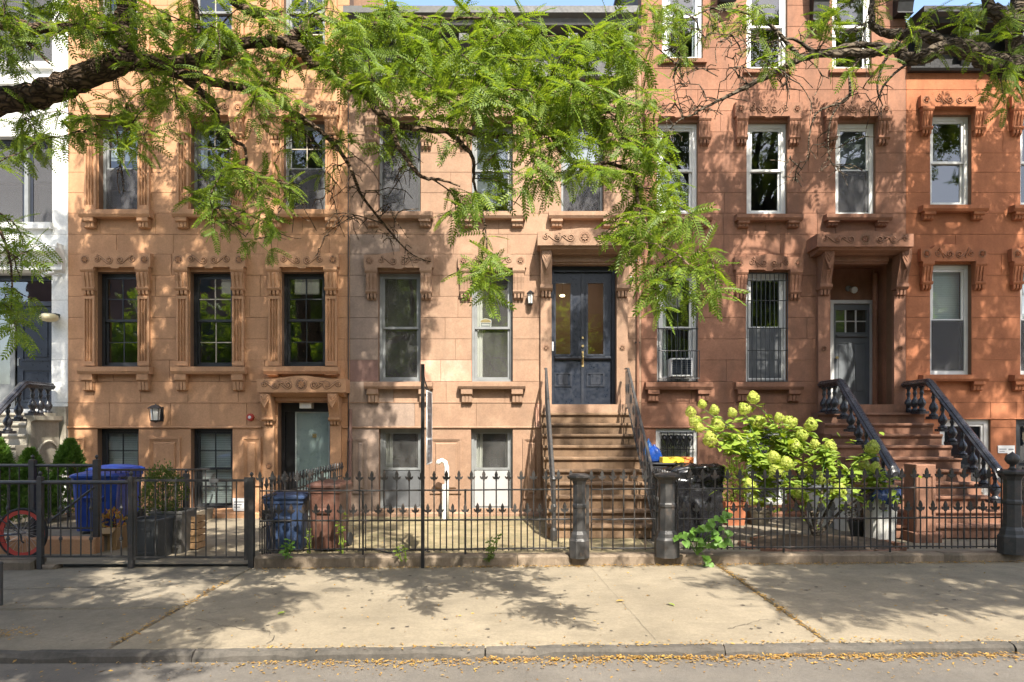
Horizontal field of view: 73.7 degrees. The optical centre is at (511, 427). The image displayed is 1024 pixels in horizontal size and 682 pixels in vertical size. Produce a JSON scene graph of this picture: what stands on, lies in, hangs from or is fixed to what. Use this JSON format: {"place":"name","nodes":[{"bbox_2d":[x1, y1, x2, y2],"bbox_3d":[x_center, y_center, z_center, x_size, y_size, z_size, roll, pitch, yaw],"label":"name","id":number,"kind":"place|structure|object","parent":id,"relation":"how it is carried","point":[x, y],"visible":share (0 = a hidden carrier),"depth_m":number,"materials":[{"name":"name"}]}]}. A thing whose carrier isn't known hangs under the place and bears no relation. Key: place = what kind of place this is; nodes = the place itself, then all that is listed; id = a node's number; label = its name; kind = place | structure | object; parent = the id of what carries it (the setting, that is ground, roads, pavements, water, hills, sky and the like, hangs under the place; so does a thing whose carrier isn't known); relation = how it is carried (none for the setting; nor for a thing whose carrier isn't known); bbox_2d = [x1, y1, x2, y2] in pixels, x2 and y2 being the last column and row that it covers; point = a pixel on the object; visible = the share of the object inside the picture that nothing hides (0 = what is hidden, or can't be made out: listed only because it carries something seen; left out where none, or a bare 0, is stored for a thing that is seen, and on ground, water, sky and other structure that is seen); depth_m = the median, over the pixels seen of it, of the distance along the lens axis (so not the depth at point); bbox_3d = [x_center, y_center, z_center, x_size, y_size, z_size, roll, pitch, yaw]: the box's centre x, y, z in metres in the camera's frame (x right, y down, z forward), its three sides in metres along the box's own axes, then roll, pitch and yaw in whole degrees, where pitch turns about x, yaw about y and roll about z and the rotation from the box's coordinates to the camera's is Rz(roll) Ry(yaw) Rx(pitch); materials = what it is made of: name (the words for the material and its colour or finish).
{"place":"outdoors","nodes":[
{"label":"outdoors","id":0,"kind":"place"},
{"bbox_2d":[0,518,311,563],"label":"paved forecourt","id":1,"kind":"structure","parent":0,"point":[221,536],"depth_m":9.62,"materials":[{"name":"concrete"}]},
{"bbox_2d":[0,508,47,554],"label":"bicycle","id":2,"kind":"object","parent":1,"relation":"on","point":[3,523],"visible":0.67,"depth_m":9.19,"materials":[{"name":"red metal"}]},
{"bbox_2d":[0,413,62,525],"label":"stone stoop","id":3,"kind":"object","parent":1,"relation":"on","point":[40,434],"visible":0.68,"depth_m":12.67,"materials":[{"name":"stone"}]},
{"bbox_2d":[0,381,55,436],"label":"stoop balustrade","id":4,"kind":"object","parent":3,"relation":"on","point":[40,405],"visible":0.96,"depth_m":12.39,"materials":[{"name":"black paint"}]},
{"bbox_2d":[0,0,67,514],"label":"row house","id":5,"kind":"structure","parent":1,"relation":"on","point":[45,194],"depth_m":13.44,"materials":[{"name":"white paint"}]},
{"bbox_2d":[0,140,23,221],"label":"window","id":6,"kind":"structure","parent":5,"relation":"in","point":[11,187],"depth_m":13.49,"materials":[{"name":"glass"}]},
{"bbox_2d":[17,306,51,407],"bbox_3d":[-9.444,-1.395,13.565,0.775,2.026,0.111,0,0,0],"label":"door","id":7,"kind":"structure","parent":5,"relation":"in","point":[39,369],"depth_m":13.55,"materials":[{"name":"blue paint"}]},
{"bbox_2d":[30,140,51,221],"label":"window","id":8,"kind":"structure","parent":5,"relation":"in","point":[41,188],"depth_m":13.49,"materials":[{"name":"blue paint"}]},
{"bbox_2d":[30,0,51,60],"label":"window","id":9,"kind":"structure","parent":5,"relation":"in","point":[47,52],"depth_m":13.49,"materials":[{"name":"blue paint"}]},
{"bbox_2d":[0,508,213,553],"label":"terrace wall","id":10,"kind":"structure","parent":1,"relation":"on","point":[55,542],"depth_m":9.54,"materials":[{"name":"stone"}]},
{"bbox_2d":[0,436,27,524],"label":"conifer shrub","id":11,"kind":"object","parent":10,"relation":"on","point":[6,454],"visible":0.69,"depth_m":10.58,"materials":[{"name":"green plant"}]},
{"bbox_2d":[1,446,66,520],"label":"conifer shrub","id":12,"kind":"object","parent":10,"relation":"on","point":[25,455],"visible":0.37,"depth_m":11.16,"materials":[{"name":"green plant"}]},
{"bbox_2d":[0,455,100,536],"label":"picket railing","id":13,"kind":"object","parent":10,"relation":"on","point":[32,465],"visible":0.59,"depth_m":9.60,"materials":[{"name":"grey metal"}]},
{"bbox_2d":[45,437,88,516],"bbox_3d":[-7.700,0.858,11.889,1.055,1.404,1.115,0,0,-20],"label":"conifer shrub","id":14,"kind":"object","parent":10,"relation":"on","point":[69,451],"visible":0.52,"depth_m":11.76,"materials":[{"name":"green plant"}]},
{"bbox_2d":[69,470,129,530],"bbox_3d":[-6.174,1.095,10.281,0.663,0.899,0.727,0,0,-12],"label":"wheeled bin","id":15,"kind":"object","parent":10,"relation":"on","point":[117,475],"visible":0.38,"depth_m":10.00,"materials":[{"name":"blue plastic"}]},
{"bbox_2d":[85,464,144,516],"bbox_3d":[-6.495,1.084,11.232,0.663,0.949,0.706,0,0,4],"label":"wheeled bin","id":16,"kind":"object","parent":10,"relation":"on","point":[118,466],"visible":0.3,"depth_m":11.19,"materials":[{"name":"blue plastic"}]},
{"bbox_2d":[101,469,209,527],"bbox_3d":[-5.851,1.146,11.440,0.035,1.127,3.522,0,0,0],"label":"picket railing","id":17,"kind":"object","parent":10,"relation":"on","point":[135,470],"visible":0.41,"depth_m":10.74,"materials":[{"name":"grey metal"}]},
{"bbox_2d":[102,525,127,549],"bbox_3d":[-5.836,1.599,9.900,0.320,0.321,0.400,0,0,0],"label":"cardboard box","id":18,"kind":"object","parent":1,"relation":"on","point":[115,537],"visible":0.53,"depth_m":9.80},
{"bbox_2d":[125,516,174,559],"bbox_3d":[-4.914,1.495,9.280,0.444,0.530,0.444,0,0,0],"label":"planter box","id":19,"kind":"object","parent":1,"relation":"on","point":[150,535],"visible":0.7,"depth_m":9.09,"materials":[{"name":"plastic"}]},
{"bbox_2d":[149,508,197,553],"bbox_3d":[-4.814,1.465,9.720,0.464,0.590,0.464,0,0,0],"label":"planter box","id":20,"kind":"object","parent":1,"relation":"on","point":[180,530],"visible":0.6,"depth_m":9.52,"materials":[{"name":"concrete"}]},
{"bbox_2d":[137,458,190,515],"bbox_3d":[-4.942,0.883,9.710,0.652,0.900,0.650,0,0,41],"label":"boxwood shrub","id":21,"kind":"object","parent":20,"relation":"in","point":[170,473],"visible":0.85,"depth_m":9.66,"materials":[{"name":"green plant"}]},
{"bbox_2d":[190,515,204,549],"bbox_3d":[-4.639,1.515,9.910,0.260,0.490,0.260,0,0,0],"label":"wooden crate","id":22,"kind":"object","parent":1,"relation":"on","point":[200,531],"visible":0.4,"depth_m":9.86,"materials":[{"name":"brown wood"}]},
{"bbox_2d":[278,516,653,560],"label":"dirt yard","id":23,"kind":"structure","parent":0,"point":[618,542],"depth_m":10.65,"materials":[{"name":"soil"}]},
{"bbox_2d":[263,492,308,548],"bbox_3d":[-3.160,1.310,9.633,0.578,0.819,0.665,0,0,-4],"label":"wheeled bin","id":24,"kind":"object","parent":23,"relation":"on","point":[291,498],"visible":0.5,"depth_m":9.36,"materials":[{"name":"blue plastic"}]},
{"bbox_2d":[306,479,352,548],"bbox_3d":[-2.587,1.230,9.753,0.492,0.979,0.665,0,0,6],"label":"wheeled bin","id":25,"kind":"object","parent":23,"relation":"on","point":[328,496],"visible":0.69,"depth_m":9.48,"materials":[{"name":"brown plastic"}]},
{"bbox_2d":[540,404,651,542],"bbox_3d":[1.400,0.760,11.932,1.700,2.400,2.796,0,0,0],"label":"stone stoop","id":26,"kind":"object","parent":23,"relation":"on","point":[596,439],"visible":0.66,"depth_m":11.88,"materials":[{"name":"stone"}]},
{"bbox_2d":[544,368,556,540],"bbox_3d":[0.635,0.311,11.685,0.102,2.898,2.732,0,0,0],"label":"stair railing","id":27,"kind":"object","parent":26,"relation":"on","point":[553,479],"visible":0.93,"depth_m":11.10,"materials":[{"name":"grey metal"}]},
{"bbox_2d":[624,368,654,541],"bbox_3d":[2.170,0.311,11.685,0.102,2.898,2.732,0,0,0],"label":"stair railing","id":28,"kind":"object","parent":26,"relation":"on","point":[629,385],"visible":0.89,"depth_m":11.55,"materials":[{"name":"grey metal"}]},
{"bbox_2d":[0,561,1023,656],"bbox_3d":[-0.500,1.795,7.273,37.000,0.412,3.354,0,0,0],"label":"pavement","id":29,"kind":"structure","parent":0,"point":[527,600],"depth_m":6.83,"materials":[{"name":"concrete"}]},
{"bbox_2d":[0,558,46,569],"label":"stone block","id":30,"kind":"structure","parent":29,"relation":"on","point":[19,564],"depth_m":8.72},
{"bbox_2d":[0,471,134,569],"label":"picket railing","id":31,"kind":"object","parent":29,"relation":"on","point":[40,482],"visible":1,"depth_m":8.77,"materials":[{"name":"grey metal"}]},
{"bbox_2d":[133,477,247,559],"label":"picket gate","id":32,"kind":"structure","parent":31,"relation":"attached to","point":[215,481],"depth_m":8.77,"materials":[{"name":"grey metal"}]},
{"bbox_2d":[65,0,383,517],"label":"brownstone house","id":33,"kind":"structure","parent":29,"relation":"on","point":[194,335],"depth_m":13.33,"materials":[{"name":"brown stone"}]},
{"bbox_2d":[103,124,136,208],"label":"window","id":34,"kind":"structure","parent":33,"relation":"in","point":[127,199],"depth_m":13.49,"materials":[{"name":"grey glass"}]},
{"bbox_2d":[102,274,138,366],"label":"window","id":35,"kind":"structure","parent":33,"relation":"in","point":[106,322],"depth_m":13.50,"materials":[{"name":"black glass"}]},
{"bbox_2d":[102,429,138,465],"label":"window","id":36,"kind":"structure","parent":33,"relation":"in","point":[107,434],"depth_m":13.62,"materials":[{"name":"black glass"}]},
{"bbox_2d":[194,124,230,208],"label":"window","id":37,"kind":"structure","parent":33,"relation":"in","point":[200,184],"depth_m":13.49,"materials":[{"name":"glass"}]},
{"bbox_2d":[194,274,232,366],"bbox_3d":[-5.872,-2.111,13.535,0.825,1.849,0.110,0,0,0],"label":"window","id":38,"kind":"structure","parent":33,"relation":"in","point":[197,277],"depth_m":13.50,"materials":[{"name":"black glass"}]},
{"bbox_2d":[194,429,232,507],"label":"window","id":39,"kind":"structure","parent":33,"relation":"in","point":[218,469],"depth_m":13.62,"materials":[{"name":"black glass"}]},
{"bbox_2d":[284,274,324,365],"bbox_3d":[-4.073,-2.118,13.535,0.850,1.836,0.110,0,0,0],"label":"window","id":40,"kind":"structure","parent":33,"relation":"in","point":[287,277],"depth_m":13.50,"materials":[{"name":"black wood"}]},
{"bbox_2d":[286,124,324,208],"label":"window","id":41,"kind":"structure","parent":33,"relation":"in","point":[307,187],"depth_m":13.49,"materials":[{"name":"grey metal"}]},
{"bbox_2d":[295,412,328,489],"bbox_3d":[-3.965,0.720,13.577,0.690,2.064,0.065,0,0,0],"label":"door","id":42,"kind":"structure","parent":33,"relation":"in","point":[311,428],"depth_m":13.57,"materials":[{"name":"grey glass"}]},
{"bbox_2d":[345,94,348,470],"bbox_3d":[-3.216,-2.740,13.307,0.082,7.800,0.036,0,0,0],"label":"cable pipe","id":43,"kind":"object","parent":33,"relation":"attached to","point":[348,299],"visible":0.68,"depth_m":13.30,"materials":[{"name":"black metal"}]},
{"bbox_2d":[248,472,254,568],"bbox_3d":[-3.349,1.215,8.780,0.072,1.290,0.072,0,0,0],"label":"iron post","id":44,"kind":"object","parent":29,"relation":"on","point":[251,518],"visible":0.98,"depth_m":8.75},
{"bbox_2d":[0,0,749,360],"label":"street tree","id":45,"kind":"object","parent":29,"relation":"on","point":[554,106],"visible":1,"depth_m":5.05,"materials":[{"name":"green plant"}]},
{"bbox_2d":[254,552,570,568],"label":"fence plinth","id":46,"kind":"structure","parent":29,"relation":"on","point":[357,560],"depth_m":8.68,"materials":[{"name":"stone"}]},
{"bbox_2d":[261,462,343,554],"bbox_3d":[-3.240,1.175,10.925,0.047,1.040,4.253,0,0,0],"label":"iron fence","id":47,"kind":"object","parent":46,"relation":"on","point":[290,479],"visible":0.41,"depth_m":9.33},
{"bbox_2d":[256,469,571,554],"bbox_3d":[-1.241,1.099,8.780,4.097,1.121,0.067,0,0,0],"label":"iron fence","id":48,"kind":"object","parent":46,"relation":"on","point":[390,511],"visible":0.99,"depth_m":8.76,"materials":[{"name":"metal"}]},
{"bbox_2d":[421,364,428,567],"bbox_3d":[-1.127,0.490,8.919,0.042,2.580,0.641,0,0,0],"label":"sign pole","id":49,"kind":"object","parent":29,"relation":"on","point":[423,384],"visible":0.93,"depth_m":8.60,"materials":[{"name":"metal"}]},
{"bbox_2d":[425,387,431,464],"bbox_3d":[-1.096,-0.021,8.940,0.040,0.993,0.540,0,0,0],"label":"hanging sign","id":50,"kind":"object","parent":49,"relation":"hanging from","point":[429,427],"visible":0.99,"depth_m":8.81,"materials":[{"name":"white metal"}]},
{"bbox_2d":[343,6,640,516],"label":"brownstone house","id":51,"kind":"structure","parent":29,"relation":"on","point":[486,386],"depth_m":13.33,"materials":[{"name":"brown stone"}]},
{"bbox_2d":[380,274,420,381],"bbox_3d":[-2.199,-1.968,13.535,0.825,2.136,0.110,0,0,0],"label":"window","id":52,"kind":"structure","parent":51,"relation":"in","point":[383,378],"depth_m":13.50,"materials":[{"name":"grey metal"}]},
{"bbox_2d":[380,126,420,210],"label":"window","id":53,"kind":"structure","parent":51,"relation":"in","point":[387,179],"depth_m":13.49,"materials":[{"name":"grey glass"}]},
{"bbox_2d":[380,429,420,507],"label":"window","id":54,"kind":"structure","parent":51,"relation":"in","point":[386,435],"depth_m":13.50,"materials":[{"name":"grey metal"}]},
{"bbox_2d":[472,274,512,381],"bbox_3d":[-0.387,-1.968,13.557,0.800,2.136,0.155,0,0,0],"label":"window","id":55,"kind":"structure","parent":51,"relation":"in","point":[477,311],"depth_m":13.50,"materials":[{"name":"grey metal"}]},
{"bbox_2d":[472,126,512,210],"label":"window","id":56,"kind":"structure","parent":51,"relation":"in","point":[481,187],"depth_m":13.62,"materials":[{"name":"glass"}]},
{"bbox_2d":[472,429,512,507],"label":"window","id":57,"kind":"structure","parent":51,"relation":"in","point":[477,434],"depth_m":13.50,"materials":[{"name":"grey metal"}]},
{"bbox_2d":[554,272,583,403],"bbox_3d":[1.124,-1.770,13.501,0.600,2.597,0.158,0,0,0],"label":"door","id":58,"kind":"structure","parent":51,"relation":"in","point":[568,368],"depth_m":13.53,"materials":[{"name":"blue paint"}]},
{"bbox_2d":[561,126,601,210],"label":"window","id":59,"kind":"structure","parent":51,"relation":"in","point":[586,201],"depth_m":13.49,"materials":[{"name":"glass"}]},
{"bbox_2d":[584,273,611,403],"bbox_3d":[1.689,-1.770,13.525,0.571,2.597,0.110,0,0,0],"label":"door","id":60,"kind":"structure","parent":51,"relation":"in","point":[597,367],"depth_m":13.53,"materials":[{"name":"blue paint"}]},
{"bbox_2d":[635,80,639,441],"bbox_3d":[2.449,-2.515,13.291,0.090,8.450,0.078,0,0,0],"label":"drainpipe","id":61,"kind":"object","parent":51,"relation":"attached to","point":[637,342],"visible":0.44,"depth_m":13.26,"materials":[{"name":"brown metal"}]},
{"bbox_2d":[571,552,674,565],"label":"fence plinth","id":62,"kind":"structure","parent":29,"relation":"on","point":[620,558],"depth_m":8.68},
{"bbox_2d":[569,473,589,558],"bbox_3d":[0.855,1.119,8.690,0.262,1.065,0.262,0,0,0],"label":"iron gate post","id":63,"kind":"object","parent":62,"relation":"on","point":[578,544],"visible":1,"depth_m":8.61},
{"bbox_2d":[654,472,679,558],"bbox_3d":[1.971,1.109,8.690,0.312,1.065,0.312,0,0,0],"label":"iron gate post","id":64,"kind":"object","parent":62,"relation":"on","point":[666,546],"visible":0.99,"depth_m":8.60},
{"bbox_2d":[586,469,656,549],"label":"iron gate","id":65,"kind":"structure","parent":64,"relation":"attached to","point":[623,477],"depth_m":8.76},
{"bbox_2d":[673,511,732,566],"bbox_3d":[2.393,1.427,8.516,0.763,0.763,0.291,0,0,0],"label":"heart leaf vine","id":66,"kind":"object","parent":29,"relation":"on","point":[715,534],"visible":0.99,"depth_m":8.52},
{"bbox_2d":[618,0,1023,186],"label":"street tree","id":67,"kind":"object","parent":29,"relation":"on","point":[995,65],"visible":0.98,"depth_m":5.52,"materials":[{"name":"green plant"}]},
{"bbox_2d":[675,550,1023,565],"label":"fence plinth","id":68,"kind":"structure","parent":29,"relation":"on","point":[765,557],"depth_m":8.68,"materials":[{"name":"stone"}]},
{"bbox_2d":[676,467,1001,552],"bbox_3d":[4.208,1.072,8.780,4.258,1.122,0.067,0,0,0],"label":"iron fence","id":69,"kind":"object","parent":68,"relation":"on","point":[896,507],"visible":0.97,"depth_m":8.76,"materials":[{"name":"metal"}]},
{"bbox_2d":[996,451,1023,554],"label":"iron gate post","id":70,"kind":"object","parent":68,"relation":"on","point":[1010,537],"visible":1,"depth_m":8.61,"materials":[{"name":"metal"}]},
{"bbox_2d":[0,654,1023,681],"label":"road","id":71,"kind":"structure","parent":0,"point":[802,669],"depth_m":5.20,"materials":[{"name":"asphalt"}]},
{"bbox_2d":[0,641,1023,663],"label":"kerb","id":72,"kind":"structure","parent":71,"relation":"on","point":[177,655],"depth_m":5.51,"materials":[{"name":"concrete"}]},
{"bbox_2d":[0,522,1023,681],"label":"fallen leaves","id":73,"kind":"object","parent":71,"relation":"on","point":[556,658],"depth_m":5.44,"materials":[{"name":"plant"}]},
{"bbox_2d":[384,0,1009,21],"label":"sky","id":74,"kind":"structure","parent":0,"point":[918,4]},
{"bbox_2d":[646,517,996,551],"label":"concrete yard","id":75,"kind":"structure","parent":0,"point":[805,532],"depth_m":10.55,"materials":[{"name":"concrete"}]},
{"bbox_2d":[656,462,724,541],"bbox_3d":[2.784,1.132,10.604,1.027,1.196,0.642,0,0,0],"label":"trash can","id":76,"kind":"object","parent":75,"relation":"on","point":[696,481],"visible":0.45,"depth_m":10.33,"materials":[{"name":"black plastic"}]},
{"bbox_2d":[722,500,747,525],"bbox_3d":[3.956,1.520,12.200,0.390,0.420,0.390,0,0,0],"label":"flower pot","id":77,"kind":"object","parent":75,"relation":"on","point":[736,514],"visible":0.53,"depth_m":12.04,"materials":[{"name":"ceramic"}]},
{"bbox_2d":[722,456,750,501],"bbox_3d":[3.974,0.981,12.222,0.680,0.962,0.732,0,0,38],"label":"potted shrub","id":78,"kind":"object","parent":77,"relation":"in","point":[732,467],"visible":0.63,"depth_m":12.14,"materials":[{"name":"green plant"}]},
{"bbox_2d":[613,0,913,516],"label":"brownstone house","id":79,"kind":"structure","parent":75,"relation":"on","point":[821,239],"depth_m":13.33,"materials":[{"name":"brown stone"}]},
{"bbox_2d":[657,273,695,380],"bbox_3d":[3.229,-1.961,13.507,0.787,2.149,0.155,0,0,0],"label":"window","id":80,"kind":"structure","parent":79,"relation":"in","point":[662,320],"depth_m":13.45,"materials":[{"name":"white wood"}]},
{"bbox_2d":[657,124,695,213],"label":"window","id":81,"kind":"structure","parent":79,"relation":"in","point":[691,128],"depth_m":13.41,"materials":[{"name":"white wood"}]},
{"bbox_2d":[656,429,696,464],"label":"window","id":82,"kind":"structure","parent":79,"relation":"in","point":[658,435],"depth_m":13.40,"materials":[{"name":"white glass"}]},
{"bbox_2d":[660,432,693,464],"bbox_3d":[3.223,0.787,13.312,0.675,1.399,0.057,0,0,0],"label":"window guard","id":83,"kind":"object","parent":79,"relation":"attached to","point":[667,438],"visible":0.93,"depth_m":13.32,"materials":[{"name":"black paint"}]},
{"bbox_2d":[657,275,699,381],"bbox_3d":[3.196,-1.949,13.150,0.853,2.124,0.336,0,0,0],"label":"window guard","id":84,"kind":"object","parent":79,"relation":"attached to","point":[676,357],"visible":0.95,"depth_m":13.26,"materials":[{"name":"black paint"}]},
{"bbox_2d":[666,358,692,377],"bbox_3d":[3.267,-1.162,13.330,0.412,0.350,0.400,0,0,0],"label":"air conditioner","id":85,"kind":"object","parent":79,"relation":"attached to","point":[680,367],"visible":0.76,"depth_m":13.16,"materials":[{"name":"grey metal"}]},
{"bbox_2d":[662,0,701,57],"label":"window","id":86,"kind":"structure","parent":79,"relation":"in","point":[696,53],"depth_m":13.44,"materials":[{"name":"white glass"}]},
{"bbox_2d":[746,274,785,381],"bbox_3d":[4.978,-1.961,13.485,0.812,2.149,0.110,0,0,0],"label":"window","id":87,"kind":"structure","parent":79,"relation":"in","point":[760,332],"depth_m":13.44,"materials":[{"name":"white glass"}]},
{"bbox_2d":[747,124,784,213],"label":"window","id":88,"kind":"structure","parent":79,"relation":"in","point":[780,128],"depth_m":13.41,"materials":[{"name":"white glass"}]},
{"bbox_2d":[747,0,785,67],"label":"window","id":89,"kind":"structure","parent":79,"relation":"in","point":[782,3],"depth_m":13.41,"materials":[{"name":"white wood"}]},
{"bbox_2d":[747,429,786,504],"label":"window","id":90,"kind":"structure","parent":79,"relation":"in","point":[776,434],"depth_m":13.52,"materials":[{"name":"white glass"}]},
{"bbox_2d":[747,273,787,381],"bbox_3d":[4.985,-1.951,13.309,0.800,2.119,0.017,0,0,0],"label":"window guard","id":91,"kind":"object","parent":79,"relation":"attached to","point":[769,328],"visible":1,"depth_m":13.30,"materials":[{"name":"black paint"}]},
{"bbox_2d":[832,0,869,67],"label":"window","id":92,"kind":"structure","parent":79,"relation":"in","point":[865,13],"depth_m":13.41,"materials":[{"name":"white wood"}]},
{"bbox_2d":[834,304,868,403],"bbox_3d":[7.053,-1.525,14.190,0.760,2.090,0.120,0,0,0],"label":"door","id":93,"kind":"structure","parent":79,"relation":"in","point":[851,349],"depth_m":14.20,"materials":[{"name":"grey paint"}]},
{"bbox_2d":[835,124,872,213],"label":"window","id":94,"kind":"structure","parent":79,"relation":"in","point":[857,197],"depth_m":13.42,"materials":[{"name":"white glass"}]},
{"bbox_2d":[804,483,832,526],"bbox_3d":[5.500,1.370,12.100,0.621,0.720,0.520,0,0,0],"label":"ribbed trash can","id":95,"kind":"object","parent":75,"relation":"on","point":[830,512],"visible":0.12,"depth_m":11.89,"materials":[{"name":"grey plastic"}]},
{"bbox_2d":[738,534,906,550],"bbox_3d":[4.506,1.692,9.947,2.382,0.204,1.502,0,0,0],"label":"soil bed","id":96,"kind":"object","parent":75,"relation":"on","point":[817,540],"visible":0.5,"depth_m":9.69,"materials":[{"name":"brown soil"}]},
{"bbox_2d":[685,390,921,535],"bbox_3d":[4.255,0.560,10.205,3.439,2.247,1.171,0,0,0],"label":"hydrangea","id":97,"kind":"object","parent":96,"relation":"on","point":[784,447],"visible":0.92,"depth_m":10.13,"materials":[{"name":"green plant"}]},
{"bbox_2d":[829,486,861,530],"bbox_3d":[5.697,1.370,11.600,0.550,0.720,0.458,0,0,0],"label":"ribbed trash can","id":98,"kind":"object","parent":75,"relation":"on","point":[836,521],"visible":0.19,"depth_m":11.43,"materials":[{"name":"grey plastic"}]},
{"bbox_2d":[863,494,899,540],"bbox_3d":[5.634,1.360,10.450,0.538,0.740,0.447,0,0,0],"label":"ribbed trash can","id":99,"kind":"object","parent":75,"relation":"on","point":[873,526],"visible":0.3,"depth_m":10.27,"materials":[{"name":"grey plastic"}]},
{"bbox_2d":[811,404,1002,542],"bbox_3d":[6.800,0.760,11.780,2.020,2.400,3.100,0,0,0],"label":"stone stoop","id":100,"kind":"object","parent":75,"relation":"on","point":[910,441],"visible":0.48,"depth_m":11.87,"materials":[{"name":"stone"}]},
{"bbox_2d":[817,378,900,503],"bbox_3d":[6.000,0.149,11.940,0.180,2.097,2.560,0,0,0],"label":"stoop balustrade","id":101,"kind":"object","parent":100,"relation":"on","point":[828,405],"visible":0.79,"depth_m":11.94,"materials":[{"name":"metal"}]},
{"bbox_2d":[901,378,1002,502],"bbox_3d":[7.620,0.143,11.910,0.180,2.087,2.620,0,0,0],"label":"stoop balustrade","id":102,"kind":"object","parent":100,"relation":"on","point":[979,446],"visible":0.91,"depth_m":11.73,"materials":[{"name":"metal"}]},
{"bbox_2d":[906,6,1023,509],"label":"brownstone house","id":103,"kind":"structure","parent":75,"relation":"on","point":[965,227],"depth_m":13.33,"materials":[{"name":"brown stone"}]},
{"bbox_2d":[930,266,967,373],"bbox_3d":[8.570,-2.111,13.506,0.800,2.149,0.152,0,0,0],"label":"window","id":104,"kind":"structure","parent":103,"relation":"in","point":[948,333],"depth_m":13.43,"materials":[{"name":"grey glass"}]},
{"bbox_2d":[930,117,967,204],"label":"window","id":105,"kind":"structure","parent":103,"relation":"in","point":[963,121],"depth_m":13.45,"materials":[{"name":"white wood"}]},
{"bbox_2d":[940,419,987,494],"bbox_3d":[8.851,0.675,13.445,0.987,1.674,0.110,0,0,0],"label":"window","id":106,"kind":"structure","parent":103,"relation":"in","point":[983,423],"depth_m":13.39,"materials":[{"name":"white wood"}]},
{"bbox_2d":[1020,274,1023,373],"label":"window","id":107,"kind":"structure","parent":103,"relation":"in","point":[1022,290],"depth_m":13.43,"materials":[{"name":"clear glass"}]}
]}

